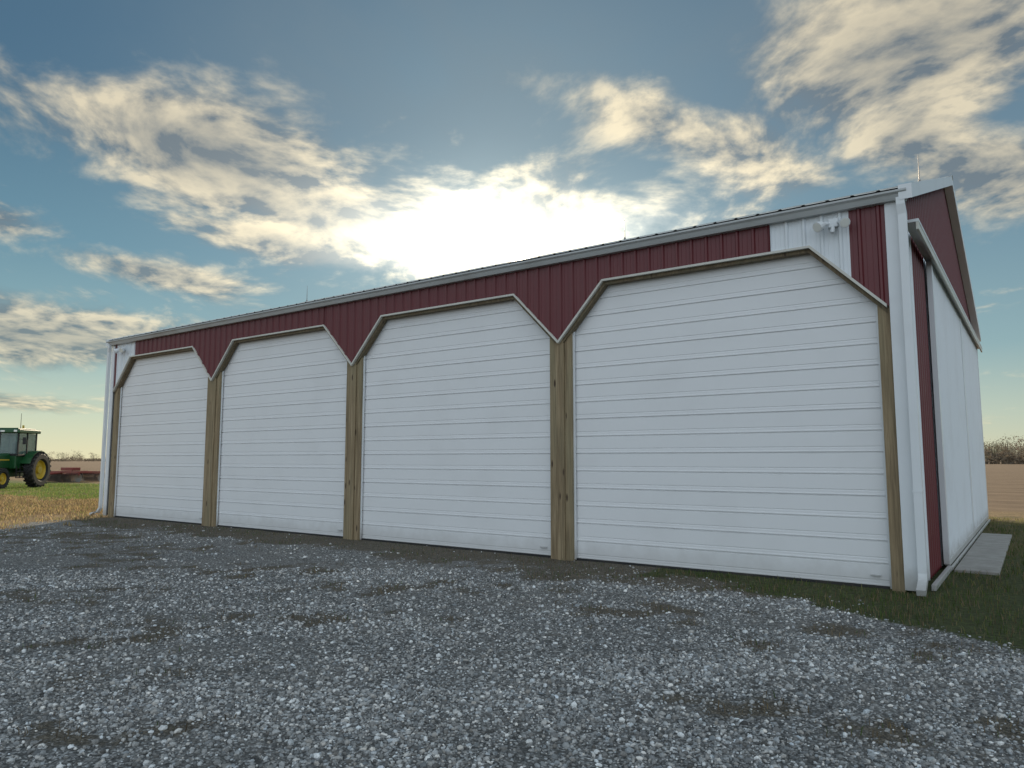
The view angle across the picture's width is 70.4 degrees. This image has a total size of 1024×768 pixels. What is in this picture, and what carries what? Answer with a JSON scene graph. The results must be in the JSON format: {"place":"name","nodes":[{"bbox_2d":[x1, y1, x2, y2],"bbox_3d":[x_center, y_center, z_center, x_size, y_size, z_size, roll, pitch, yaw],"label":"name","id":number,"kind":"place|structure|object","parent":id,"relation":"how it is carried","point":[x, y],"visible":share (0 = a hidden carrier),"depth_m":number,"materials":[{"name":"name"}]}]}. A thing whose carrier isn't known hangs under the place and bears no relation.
{"place":"outdoors","nodes":[
{"label":"outdoors","id":0,"kind":"place"},
{"bbox_2d":[112,187,897,339],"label":"roof panels","id":1,"kind":"object","parent":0,"point":[816,203],"visible":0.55,"depth_m":15.43,"materials":[{"name":"grey metal"}]},
{"bbox_2d":[105,303,303,346],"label":"rake trim","id":2,"kind":"structure","parent":1,"relation":"attached to","point":[107,344],"depth_m":22.60,"materials":[{"name":"white metal"}]},
{"bbox_2d":[301,175,952,302],"bbox_3d":[0.612,-3.598,20.754,20.580,0.061,0.300,-4,-7,36],"label":"ridge cap","id":3,"kind":"object","parent":1,"relation":"on","point":[650,234],"visible":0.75,"depth_m":18.32,"materials":[{"name":"metal"}]},
{"bbox_2d":[905,188,970,323],"bbox_3d":[8.821,-2.884,14.741,0.028,2.570,13.360,-4,-7,35],"label":"side gable siding","id":4,"kind":"object","parent":1,"relation":"attached to","point":[930,210],"visible":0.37,"depth_m":13.86,"materials":[{"name":"red metal"}]},
{"bbox_2d":[898,176,980,341],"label":"rake trim","id":5,"kind":"structure","parent":1,"relation":"attached to","point":[917,188],"depth_m":15.69,"materials":[{"name":"white metal"}]},
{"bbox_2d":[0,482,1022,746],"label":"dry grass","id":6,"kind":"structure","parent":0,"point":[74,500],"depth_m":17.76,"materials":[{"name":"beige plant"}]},
{"bbox_2d":[0,460,1023,767],"bbox_3d":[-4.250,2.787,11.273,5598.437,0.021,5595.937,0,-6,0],"label":"ground","id":7,"kind":"structure","parent":0,"point":[1004,482],"depth_m":6.69,"materials":[{"name":"grey gravel"}]},
{"bbox_2d":[0,413,50,488],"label":"tractor","id":8,"kind":"object","parent":7,"relation":"on","point":[24,458],"visible":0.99,"depth_m":40.41,"materials":[{"name":"green metal"}]},
{"bbox_2d":[47,467,104,481],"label":"disc harrow","id":9,"kind":"object","parent":7,"relation":"on","point":[70,474],"visible":0.88,"depth_m":51.44,"materials":[{"name":"red paint"}]},
{"bbox_2d":[108,387,122,516],"bbox_3d":[-11.234,1.879,20.601,0.190,3.800,0.170,-4,-7,36],"label":"timber post","id":10,"kind":"object","parent":7,"relation":"on","point":[114,454],"visible":0.51,"depth_m":20.51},
{"bbox_2d":[114,387,121,516],"bbox_3d":[-9.347,1.342,19.291,4.470,4.500,0.032,-4,-7,36],"label":"door stop","id":11,"kind":"object","parent":7,"relation":"on","point":[117,450],"depth_m":20.53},
{"bbox_2d":[115,516,200,524],"bbox_3d":[-9.323,3.582,19.093,4.520,0.042,0.040,-4,-7,36],"label":"door seal","id":12,"kind":"object","parent":7,"relation":"on","point":[158,520],"depth_m":19.06,"materials":[{"name":"black rubber"}]},
{"bbox_2d":[202,372,223,526],"bbox_3d":[-7.324,1.540,17.802,0.530,3.900,0.180,-4,-7,36],"label":"timber post","id":13,"kind":"object","parent":7,"relation":"on","point":[210,480],"visible":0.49,"depth_m":17.70,"materials":[{"name":"brown wood"}]},
{"bbox_2d":[115,348,192,392],"bbox_3d":[-9.326,-0.348,19.401,4.886,1.016,0.107,-4,-7,36],"label":"header board","id":14,"kind":"object","parent":13,"relation":"attached to","point":[126,372],"visible":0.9,"depth_m":20.20,"materials":[{"name":"brown wood"}]},
{"bbox_2d":[113,346,210,391],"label":"opening trim","id":15,"kind":"structure","parent":14,"relation":"attached to","point":[124,369],"depth_m":19.58,"materials":[{"name":"white metal"}]},
{"bbox_2d":[115,350,207,523],"bbox_3d":[-9.323,1.346,19.324,4.560,4.459,0.022,-4,-7,36],"label":"overhead door","id":16,"kind":"structure","parent":13,"relation":"attached to","point":[161,455],"depth_m":19.25,"materials":[{"name":"white metal"}]},
{"bbox_2d":[216,371,223,525],"bbox_3d":[-5.252,1.039,16.360,4.580,4.500,0.030,-4,-7,35],"label":"door stop","id":17,"kind":"object","parent":13,"relation":"attached to","point":[219,449],"depth_m":17.63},
{"bbox_2d":[215,327,348,377],"bbox_3d":[-5.292,-0.647,16.514,5.046,1.016,0.107,-4,-7,36],"label":"header board","id":18,"kind":"object","parent":13,"relation":"attached to","point":[229,356],"visible":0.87,"depth_m":16.99,"materials":[{"name":"brown wood"}]},
{"bbox_2d":[218,525,342,537],"bbox_3d":[-5.228,3.279,16.161,4.630,0.042,0.044,-4,-7,36],"label":"door seal","id":19,"kind":"object","parent":7,"relation":"on","point":[281,531],"depth_m":16.04,"materials":[{"name":"black rubber"}]},
{"bbox_2d":[343,357,365,539],"bbox_3d":[-3.221,1.236,14.865,0.440,3.900,0.180,-4,-7,36],"label":"timber post","id":20,"kind":"object","parent":7,"relation":"on","point":[353,452],"visible":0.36,"depth_m":14.77,"materials":[{"name":"brown wood"}]},
{"bbox_2d":[218,330,346,535],"bbox_3d":[-5.228,1.042,16.393,4.670,4.459,0.022,-4,-7,36],"label":"overhead door","id":21,"kind":"structure","parent":20,"relation":"attached to","point":[282,460],"depth_m":16.27,"materials":[{"name":"white metal"}]},
{"bbox_2d":[360,356,365,539],"bbox_3d":[-1.186,0.738,13.449,4.580,4.500,0.032,-4,-7,36],"label":"door stop","id":22,"kind":"object","parent":20,"relation":"attached to","point":[361,500],"depth_m":14.72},
{"bbox_2d":[361,538,550,557],"bbox_3d":[-1.162,2.978,13.250,4.630,0.042,0.044,-4,-7,35],"label":"door seal","id":23,"kind":"object","parent":7,"relation":"on","point":[506,552],"depth_m":13.04,"materials":[{"name":"black rubber"}]},
{"bbox_2d":[362,300,550,554],"bbox_3d":[-1.162,0.741,13.482,4.670,4.459,0.022,-4,-7,36],"label":"overhead door","id":24,"kind":"structure","parent":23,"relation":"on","point":[456,453],"depth_m":13.31,"materials":[{"name":"white metal"}]},
{"bbox_2d":[37,435,1023,463],"bbox_3d":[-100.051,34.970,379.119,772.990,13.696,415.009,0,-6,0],"label":"distant tree line","id":25,"kind":"object","parent":7,"relation":"on","point":[1005,454],"visible":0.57,"depth_m":245.25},
{"bbox_2d":[550,333,574,560],"bbox_3d":[0.837,0.935,11.960,0.420,3.900,0.180,-4,-7,36],"label":"timber post","id":26,"kind":"object","parent":7,"relation":"on","point":[561,452],"visible":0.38,"depth_m":11.87,"materials":[{"name":"brown wood"}]},
{"bbox_2d":[356,296,555,364],"bbox_3d":[-1.213,-0.949,13.594,4.996,1.016,0.107,-4,-7,36],"label":"header board","id":27,"kind":"object","parent":26,"relation":"attached to","point":[374,336],"visible":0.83,"depth_m":13.82,"materials":[{"name":"brown wood"}]},
{"bbox_2d":[351,293,557,365],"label":"opening trim","id":28,"kind":"structure","parent":27,"relation":"attached to","point":[436,307],"depth_m":13.55,"materials":[{"name":"white metal"}]},
{"bbox_2d":[563,249,887,342],"bbox_3d":[2.805,-1.246,10.718,4.896,1.016,0.107,-4,-7,36],"label":"header board","id":29,"kind":"object","parent":26,"relation":"attached to","point":[590,305],"visible":0.87,"depth_m":10.61,"materials":[{"name":"brown wood"}]},
{"bbox_2d":[558,245,886,342],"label":"opening trim","id":30,"kind":"structure","parent":29,"relation":"attached to","point":[582,308],"depth_m":10.57,"materials":[{"name":"white metal"}]},
{"bbox_2d":[575,254,889,585],"bbox_3d":[2.888,0.442,10.582,4.670,4.459,0.022,-4,-7,36],"label":"overhead door","id":31,"kind":"structure","parent":26,"relation":"attached to","point":[728,419],"depth_m":10.35,"materials":[{"name":"white metal"}]},
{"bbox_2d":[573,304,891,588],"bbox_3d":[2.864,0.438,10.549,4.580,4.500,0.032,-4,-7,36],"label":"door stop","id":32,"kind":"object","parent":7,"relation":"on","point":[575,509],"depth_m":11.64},
{"bbox_2d":[577,558,889,588],"bbox_3d":[2.888,2.678,10.351,4.630,0.042,0.044,-4,-7,36],"label":"door seal","id":33,"kind":"object","parent":7,"relation":"on","point":[775,577],"depth_m":10.06,"materials":[{"name":"black rubber"}]},
{"bbox_2d":[638,516,1023,658],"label":"grass","id":34,"kind":"structure","parent":7,"relation":"on","point":[951,584],"depth_m":8.60,"materials":[{"name":"green plant"}]},
{"bbox_2d":[877,305,906,591],"bbox_3d":[4.780,0.694,9.139,0.148,3.800,0.170,-4,-7,36],"label":"timber post","id":35,"kind":"object","parent":7,"relation":"on","point":[891,462],"visible":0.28,"depth_m":9.05,"materials":[{"name":"wood"}]},
{"bbox_2d":[931,519,989,590],"bbox_3d":[8.784,3.009,13.880,0.060,0.070,12.450,-4,-7,36],"label":"base rail","id":36,"kind":"object","parent":7,"relation":"on","point":[942,577],"visible":0.9,"depth_m":10.40,"materials":[{"name":"grey metal"}]},
{"bbox_2d":[926,261,988,565],"bbox_3d":[9.348,0.829,14.966,0.075,4.530,10.400,-4,-7,36],"label":"sliding door frame","id":37,"kind":"object","parent":36,"relation":"on","point":[948,560],"visible":0.73,"depth_m":10.85,"materials":[{"name":"white metal"}]},
{"bbox_2d":[916,221,981,351],"bbox_3d":[9.049,-1.472,14.628,0.041,0.098,13.280,-4,-7,35],"label":"track rail","id":38,"kind":"object","parent":37,"relation":"attached to","point":[930,250],"visible":1,"depth_m":11.70,"materials":[{"name":"white metal"}]},
{"bbox_2d":[907,218,981,348],"bbox_3d":[8.996,-1.539,14.673,0.170,0.040,13.280,-4,-7,36],"label":"track cover","id":39,"kind":"object","parent":38,"relation":"on","point":[917,240],"visible":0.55,"depth_m":10.78,"materials":[{"name":"white metal"}]},
{"bbox_2d":[933,266,987,556],"bbox_3d":[9.358,0.794,14.963,0.026,4.500,10.200,-4,-7,35],"label":"sliding door","id":40,"kind":"structure","parent":39,"relation":"hanging from","point":[958,491],"depth_m":13.41,"materials":[{"name":"white metal"}]},
{"bbox_2d":[954,533,1011,574],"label":"concrete slab","id":41,"kind":"structure","parent":7,"relation":"on","point":[985,553],"depth_m":11.93,"materials":[{"name":"grey concrete"}]},
{"bbox_2d":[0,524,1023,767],"bbox_3d":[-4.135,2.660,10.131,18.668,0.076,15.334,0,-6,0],"label":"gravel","id":42,"kind":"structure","parent":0,"point":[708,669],"depth_m":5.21,"materials":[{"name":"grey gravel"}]},
{"bbox_2d":[0,0,1023,459],"label":"sky","id":43,"kind":"structure","parent":0,"point":[164,164],"materials":[{"name":"blue"}]},
{"bbox_3d":[0.670,3.720,20.079,20.000,0.130,13.000,-4,-7,36],"label":"floor slab","id":44,"kind":"object","parent":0,"visible":0},
{"bbox_2d":[102,202,917,590],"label":"corner trim","id":45,"kind":"structure","parent":44,"relation":"on","point":[902,414],"depth_m":9.03,"materials":[{"name":"white metal"}]},
{"bbox_2d":[89,345,111,514],"bbox_3d":[-11.729,1.299,20.738,0.469,4.857,0.120,-3,-7,26],"label":"downspout","id":46,"kind":"object","parent":45,"relation":"attached to","point":[105,419],"visible":0.98,"depth_m":20.66,"materials":[{"name":"white metal"}]},
{"bbox_2d":[114,204,889,386],"bbox_3d":[-3.313,-1.056,15.016,19.910,1.330,0.026,-4,-7,36],"label":"front siding","id":47,"kind":"object","parent":45,"relation":"attached to","point":[553,298],"visible":1,"depth_m":12.03,"materials":[{"name":"red metal"}]},
{"bbox_2d":[211,324,350,380],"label":"opening trim","id":48,"kind":"structure","parent":47,"relation":"attached to","point":[274,333],"depth_m":16.56,"materials":[{"name":"white metal"}]},
{"bbox_2d":[828,218,837,227],"bbox_3d":[4.255,-2.132,9.617,0.120,0.120,0.038,-4,-7,36],"label":"light mount","id":49,"kind":"object","parent":47,"relation":"attached to","point":[833,222],"visible":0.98,"depth_m":9.60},
{"bbox_2d":[813,221,829,231],"bbox_3d":[4.092,-2.075,9.624,0.224,0.149,0.136,4,-7,-32],"label":"light head","id":50,"kind":"object","parent":49,"relation":"attached to","point":[822,224],"visible":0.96,"depth_m":9.56},
{"bbox_2d":[813,223,820,231],"bbox_3d":[4.024,-2.066,9.579,0.062,0.108,0.117,3,-7,-28],"label":"light lens","id":51,"kind":"object","parent":50,"relation":"attached to","point":[816,227],"visible":1,"depth_m":9.57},
{"bbox_2d":[830,225,834,233],"bbox_3d":[4.228,-2.037,9.569,0.060,0.119,0.088,-4,-7,36],"label":"motion sensor","id":52,"kind":"object","parent":49,"relation":"attached to","point":[832,229],"visible":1,"depth_m":9.55,"materials":[{"name":"white plastic"}]},
{"bbox_2d":[836,217,849,227],"bbox_3d":[4.319,-2.092,9.461,0.136,0.149,0.224,-1,-6,14],"label":"light head","id":53,"kind":"object","parent":49,"relation":"attached to","point":[839,220],"visible":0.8,"depth_m":9.40},
{"bbox_2d":[840,218,849,226],"bbox_3d":[4.300,-2.086,9.382,0.117,0.108,0.062,-1,-6,10],"label":"light lens","id":54,"kind":"object","parent":53,"relation":"attached to","point":[844,222],"visible":1,"depth_m":9.38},
{"bbox_2d":[106,187,907,345],"bbox_3d":[-3.354,-1.774,15.025,20.440,0.120,0.130,-4,-7,36],"label":"gutter","id":55,"kind":"object","parent":45,"relation":"on","point":[884,197],"visible":0.94,"depth_m":11.81,"materials":[{"name":"metal"}]},
{"bbox_2d":[120,200,906,344],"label":"eave fascia","id":56,"kind":"structure","parent":45,"relation":"on","point":[555,264],"depth_m":11.83,"materials":[{"name":"metal"}]},
{"bbox_2d":[895,197,927,596],"bbox_3d":[4.818,0.058,8.779,0.111,4.849,0.334,-4,-7,36],"label":"downspout","id":57,"kind":"object","parent":45,"relation":"attached to","point":[922,586],"visible":1,"depth_m":8.84,"materials":[{"name":"white metal"}]},
{"bbox_2d":[912,490,923,492],"bbox_3d":[4.897,1.296,8.763,0.112,0.025,0.089,-4,-7,36],"label":"downspout strap","id":58,"kind":"object","parent":57,"relation":"on","point":[917,491],"visible":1,"depth_m":8.73,"materials":[{"name":"white metal"}]},
{"bbox_2d":[908,232,943,580],"bbox_3d":[8.818,0.717,14.371,0.020,4.670,13.360,-4,-7,36],"label":"side siding","id":59,"kind":"object","parent":45,"relation":"attached to","point":[929,464],"visible":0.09,"depth_m":10.26,"materials":[{"name":"red metal"}]}
]}

